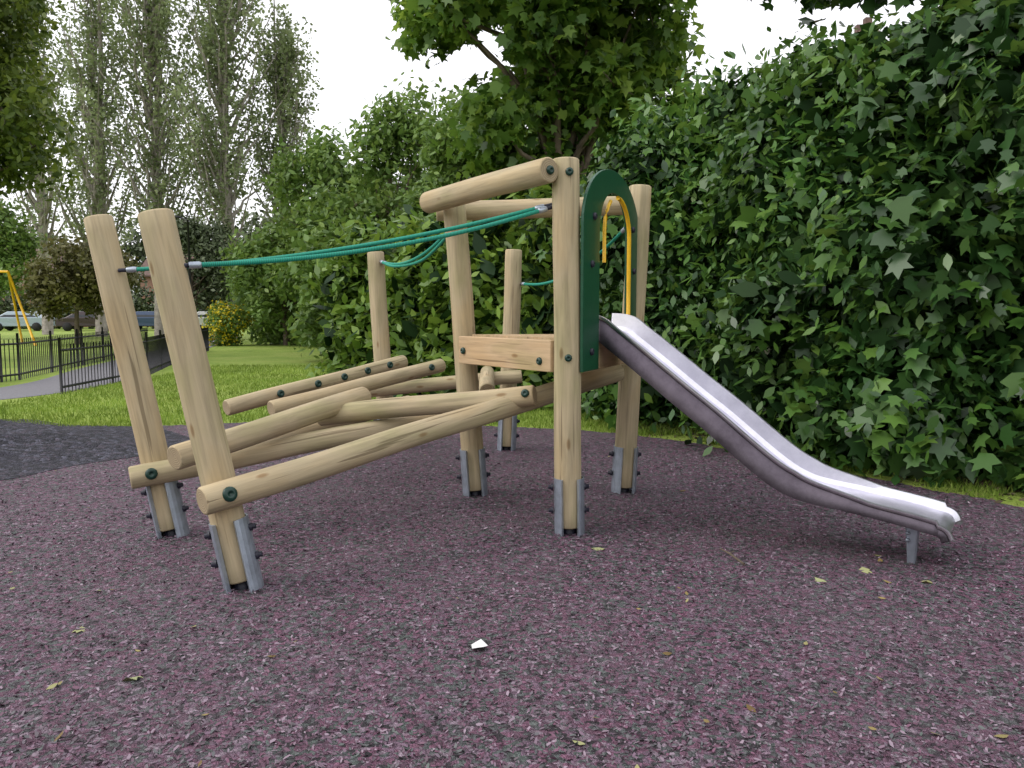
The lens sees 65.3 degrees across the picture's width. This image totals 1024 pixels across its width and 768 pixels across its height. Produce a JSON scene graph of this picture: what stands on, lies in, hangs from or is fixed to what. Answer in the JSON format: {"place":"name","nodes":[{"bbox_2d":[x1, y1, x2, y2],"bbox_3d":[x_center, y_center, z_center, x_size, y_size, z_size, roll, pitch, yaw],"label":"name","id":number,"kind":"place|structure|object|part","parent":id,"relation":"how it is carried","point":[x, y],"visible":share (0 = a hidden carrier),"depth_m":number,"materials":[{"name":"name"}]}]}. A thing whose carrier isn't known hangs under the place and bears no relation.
{"place":"outdoors","nodes":[
{"label":"outdoors","id":0,"kind":"place"},
{"bbox_2d":[0,335,214,399],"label":"path","id":1,"kind":"structure","parent":0,"point":[50,385],"depth_m":15.45,"materials":[{"name":"grey asphalt"}]},
{"bbox_2d":[175,215,190,284],"bbox_3d":[-15.267,-4.799,36.718,1.105,5.780,0.240,0,5,0],"label":"street lamp","id":2,"kind":"object","parent":1,"relation":"on","point":[188,245],"visible":0.38,"depth_m":36.54,"materials":[{"name":"black metal"}]},
{"bbox_2d":[0,0,938,291],"label":"sky","id":3,"kind":"structure","parent":0,"point":[355,58],"materials":[{"name":"white"}]},
{"bbox_2d":[0,327,1023,506],"bbox_3d":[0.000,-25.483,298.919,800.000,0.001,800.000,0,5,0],"label":"ground","id":4,"kind":"structure","parent":0,"point":[247,352],"depth_m":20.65,"materials":[{"name":"green plant"}]},
{"bbox_2d":[0,270,36,345],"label":"swing frame","id":5,"kind":"object","parent":4,"relation":"on","point":[11,284],"visible":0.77,"depth_m":33.66,"materials":[{"name":"yellow paint"}]},
{"bbox_2d":[0,195,47,303],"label":"tree","id":6,"kind":"object","parent":4,"relation":"on","point":[18,245],"visible":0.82,"depth_m":41.39,"materials":[{"name":"green plant"}]},
{"bbox_2d":[0,311,55,330],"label":"parked car","id":7,"kind":"object","parent":4,"relation":"on","point":[8,320],"visible":0.59,"depth_m":59.01,"materials":[{"name":"paint"}]},
{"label":"windows","id":8,"kind":"part","parent":7,"relation":"part of","materials":[{"name":"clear glass"}]},
{"bbox_2d":[0,0,85,239],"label":"lime tree","id":9,"kind":"object","parent":4,"relation":"on","point":[20,129],"visible":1,"depth_m":22.55,"materials":[{"name":"green plant"}]},
{"bbox_2d":[0,0,85,334],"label":"poplar tree","id":10,"kind":"object","parent":4,"relation":"on","point":[41,207],"visible":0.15,"depth_m":48.90,"materials":[{"name":"green plant"}]},
{"bbox_2d":[2,275,90,326],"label":"walls","id":11,"kind":"structure","parent":4,"relation":"on","point":[30,300],"depth_m":73.59,"materials":[{"name":"brick"}]},
{"bbox_2d":[6,245,71,270],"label":"roof","id":12,"kind":"structure","parent":11,"relation":"on","point":[37,256],"depth_m":75.24,"materials":[{"name":"tile"}]},
{"bbox_2d":[0,327,147,381],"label":"metal fence","id":13,"kind":"object","parent":4,"relation":"on","point":[20,373],"visible":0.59,"depth_m":18.44,"materials":[{"name":"black metal"}]},
{"bbox_2d":[12,229,144,343],"bbox_3d":[-18.857,-4.203,34.910,5.229,4.922,3.871,0,5,0],"label":"tree","id":14,"kind":"object","parent":4,"relation":"on","point":[68,281],"visible":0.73,"depth_m":33.99,"materials":[{"name":"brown plant"}]},
{"bbox_2d":[56,311,108,330],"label":"parked car","id":15,"kind":"object","parent":4,"relation":"on","point":[66,323],"visible":0.34,"depth_m":58.89,"materials":[{"name":"paint"}]},
{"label":"windows","id":16,"kind":"part","parent":15,"relation":"part of","materials":[{"name":"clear glass"}]},
{"bbox_2d":[38,0,147,336],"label":"poplar tree","id":17,"kind":"object","parent":4,"relation":"on","point":[97,189],"visible":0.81,"depth_m":44.39,"materials":[{"name":"green plant"}]},
{"bbox_2d":[0,419,189,479],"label":"rubber mound","id":18,"kind":"object","parent":4,"relation":"on","point":[29,448],"visible":0.83,"depth_m":7.92,"materials":[{"name":"grey rubber"}]},
{"bbox_2d":[73,547,932,681],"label":"fallen leaves","id":19,"kind":"object","parent":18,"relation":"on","point":[865,570],"visible":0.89,"depth_m":4.15,"materials":[{"name":"plant"}]},
{"bbox_2d":[599,313,960,563],"bbox_3d":[1.515,0.260,4.961,2.236,1.393,0.517,3,6,33],"label":"playground slide","id":20,"kind":"object","parent":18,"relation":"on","point":[748,437],"visible":0.95,"depth_m":4.91,"materials":[{"name":"silver metal"}]},
{"bbox_2d":[0,265,252,328],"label":"distant hedge","id":21,"kind":"object","parent":4,"relation":"on","point":[138,302],"visible":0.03,"depth_m":66.49,"materials":[{"name":"green plant"}]},
{"bbox_2d":[57,325,208,393],"bbox_3d":[-9.090,-1.001,21.343,0.578,0.970,15.788,-1,5,-12],"label":"metal fence","id":22,"kind":"object","parent":4,"relation":"on","point":[160,347],"visible":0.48,"depth_m":15.64,"materials":[{"name":"black metal"}]},
{"bbox_2d":[58,0,219,335],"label":"poplar tree","id":23,"kind":"object","parent":4,"relation":"on","point":[150,34],"visible":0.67,"depth_m":43.25,"materials":[{"name":"green plant"}]},
{"bbox_2d":[136,311,153,328],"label":"parked car","id":24,"kind":"object","parent":4,"relation":"on","point":[145,318],"visible":0.14,"depth_m":59.96,"materials":[{"name":"paint"}]},
{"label":"windows","id":25,"kind":"part","parent":24,"relation":"part of","materials":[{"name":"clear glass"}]},
{"bbox_2d":[140,277,213,326],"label":"walls","id":26,"kind":"structure","parent":4,"relation":"on","point":[149,281],"depth_m":77.46,"materials":[{"name":"brick"}]},
{"bbox_2d":[138,254,193,276],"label":"roof","id":27,"kind":"structure","parent":26,"relation":"on","point":[145,264],"depth_m":78.28,"materials":[{"name":"tile"}]},
{"bbox_2d":[148,212,236,319],"bbox_3d":[-15.857,-5.509,40.779,4.897,6.503,4.395,0,5,0],"label":"tree","id":28,"kind":"object","parent":4,"relation":"on","point":[206,280],"visible":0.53,"depth_m":39.88,"materials":[{"name":"green plant"}]},
{"bbox_2d":[197,311,209,325],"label":"parked car","id":29,"kind":"object","parent":4,"relation":"on","point":[202,313],"visible":0.06,"depth_m":60.96,"materials":[{"name":"paint"}]},
{"bbox_2d":[136,0,304,334],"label":"poplar tree","id":30,"kind":"object","parent":4,"relation":"on","point":[219,164],"visible":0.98,"depth_m":41.89,"materials":[{"name":"green plant"}]},
{"bbox_2d":[200,298,253,345],"bbox_3d":[-11.852,-2.575,33.401,2.099,2.037,1.951,0,5,0],"label":"yellow flowering bush","id":31,"kind":"object","parent":4,"relation":"on","point":[225,324],"visible":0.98,"depth_m":33.02,"materials":[{"name":"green plant"}]},
{"bbox_2d":[14,164,458,311],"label":"distant tree line","id":32,"kind":"object","parent":4,"relation":"on","point":[137,248],"depth_m":86.80,"materials":[{"name":"green plant"}]},
{"bbox_2d":[226,245,296,341],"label":"tree","id":33,"kind":"object","parent":4,"relation":"on","point":[235,297],"depth_m":37.41,"materials":[{"name":"green plant"}]},
{"bbox_2d":[214,212,313,344],"bbox_3d":[-9.476,-4.523,33.983,6.022,5.917,4.884,0,5,0],"label":"tree","id":34,"kind":"object","parent":4,"relation":"on","point":[248,280],"visible":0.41,"depth_m":33.14,"materials":[{"name":"green plant"}]},
{"bbox_2d":[233,0,334,229],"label":"poplar tree","id":35,"kind":"object","parent":4,"relation":"on","point":[285,71],"visible":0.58,"depth_m":44.26,"materials":[{"name":"green plant"}]},
{"bbox_2d":[257,125,396,347],"bbox_3d":[-7.240,-5.636,31.494,5.168,8.882,5.615,-2,6,-23],"label":"tree","id":36,"kind":"object","parent":4,"relation":"on","point":[323,165],"visible":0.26,"depth_m":30.54,"materials":[{"name":"green plant"}]},
{"bbox_2d":[279,213,395,363],"bbox_3d":[-3.987,-2.681,22.912,5.083,4.266,5.588,0,5,0],"label":"tree","id":37,"kind":"object","parent":4,"relation":"on","point":[307,292],"visible":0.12,"depth_m":21.68,"materials":[{"name":"green plant"}]},
{"bbox_2d":[304,69,446,234],"bbox_3d":[-4.375,-6.079,28.505,5.911,9.981,5.304,0,5,0],"label":"tree","id":38,"kind":"object","parent":4,"relation":"on","point":[397,142],"visible":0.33,"depth_m":27.97,"materials":[{"name":"green plant"}]},
{"bbox_2d":[385,83,536,222],"bbox_3d":[-0.618,-5.149,25.426,6.083,8.568,5.378,2,6,23],"label":"tree","id":39,"kind":"object","parent":4,"relation":"on","point":[443,173],"visible":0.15,"depth_m":24.64,"materials":[{"name":"green plant"}]},
{"bbox_2d":[300,170,677,413],"bbox_3d":[-0.549,-1.454,12.717,7.446,3.750,2.847,4,6,36],"label":"laurel shrub","id":40,"kind":"object","parent":4,"relation":"on","point":[419,313],"visible":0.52,"depth_m":12.52,"materials":[{"name":"green plant"}]},
{"bbox_2d":[0,422,1023,767],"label":"rubber mulch surface","id":41,"kind":"object","parent":4,"relation":"on","point":[536,442],"visible":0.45,"depth_m":3.64,"materials":[{"name":"purple rubber"}]},
{"bbox_2d":[83,157,650,593],"bbox_3d":[-1.060,-0.308,6.183,3.948,2.401,3.765,-3,6,-31],"label":"wooden climbing frame","id":42,"kind":"object","parent":41,"relation":"on","point":[333,413],"visible":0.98,"depth_m":4.98,"materials":[{"name":"wood"}]},
{"bbox_2d":[471,639,487,647],"bbox_3d":[-0.135,1.083,3.320,0.070,0.020,0.070,0,5,0],"label":"litter paper","id":43,"kind":"object","parent":41,"relation":"on","point":[480,643],"visible":1,"depth_m":3.33,"materials":[{"name":"white paper"}]},
{"bbox_2d":[8,456,1007,767],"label":"fallen leaves","id":44,"kind":"object","parent":41,"relation":"on","point":[750,708],"visible":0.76,"depth_m":2.84,"materials":[{"name":"yellow plant"}]},
{"bbox_2d":[0,451,1023,767],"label":"rubber chips","id":45,"kind":"object","parent":41,"relation":"on","point":[480,725],"visible":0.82,"depth_m":3.24,"materials":[{"name":"purple rubber"}]},
{"bbox_2d":[720,548,744,564],"bbox_3d":[1.262,0.975,4.547,0.053,0.028,0.287,-1,5,-8],"label":"twig","id":46,"kind":"object","parent":41,"relation":"on","point":[737,559],"visible":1,"depth_m":4.50,"materials":[{"name":"brown wood"}]},
{"bbox_2d":[384,0,711,222],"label":"sycamore tree","id":47,"kind":"object","parent":4,"relation":"on","point":[581,69],"visible":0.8,"depth_m":14.26,"materials":[{"name":"green plant"}]},
{"bbox_2d":[511,83,714,193],"bbox_3d":[3.103,-4.996,21.639,7.699,8.881,4.251,0,5,0],"label":"tree","id":48,"kind":"object","parent":4,"relation":"on","point":[529,131],"depth_m":20.87,"materials":[{"name":"green plant"}]},
{"bbox_2d":[593,413,1023,505],"bbox_3d":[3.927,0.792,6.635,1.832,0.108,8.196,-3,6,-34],"label":"grass verge","id":49,"kind":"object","parent":4,"relation":"on","point":[989,490],"depth_m":6.38,"materials":[{"name":"green plant"}]},
{"bbox_2d":[534,0,1023,491],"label":"hedge","id":50,"kind":"object","parent":49,"relation":"on","point":[835,269],"visible":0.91,"depth_m":7.17,"materials":[{"name":"green plant"}]},
{"bbox_2d":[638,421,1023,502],"bbox_3d":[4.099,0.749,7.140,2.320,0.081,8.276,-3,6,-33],"label":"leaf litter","id":51,"kind":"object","parent":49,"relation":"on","point":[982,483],"visible":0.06,"depth_m":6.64,"materials":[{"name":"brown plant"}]},
{"bbox_2d":[746,0,986,29],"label":"sycamore tree","id":52,"kind":"object","parent":49,"relation":"on","point":[867,7],"visible":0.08,"depth_m":8.46,"materials":[{"name":"green plant"}]},
{"bbox_2d":[854,24,861,32],"bbox_3d":[10.600,-10.732,24.437,0.200,0.440,0.200,0,5,0],"label":"chimney pot","id":53,"kind":"object","parent":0,"point":[857,26],"visible":0.29,"depth_m":24.33,"materials":[{"name":"orange ceramic"}]},
{"bbox_2d":[863,17,872,23],"bbox_3d":[10.600,-10.679,23.839,0.200,0.440,0.200,0,5,0],"label":"chimney pot","id":54,"kind":"object","parent":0,"point":[867,19],"visible":0.29,"depth_m":23.73,"materials":[{"name":"orange ceramic"}]}
]}

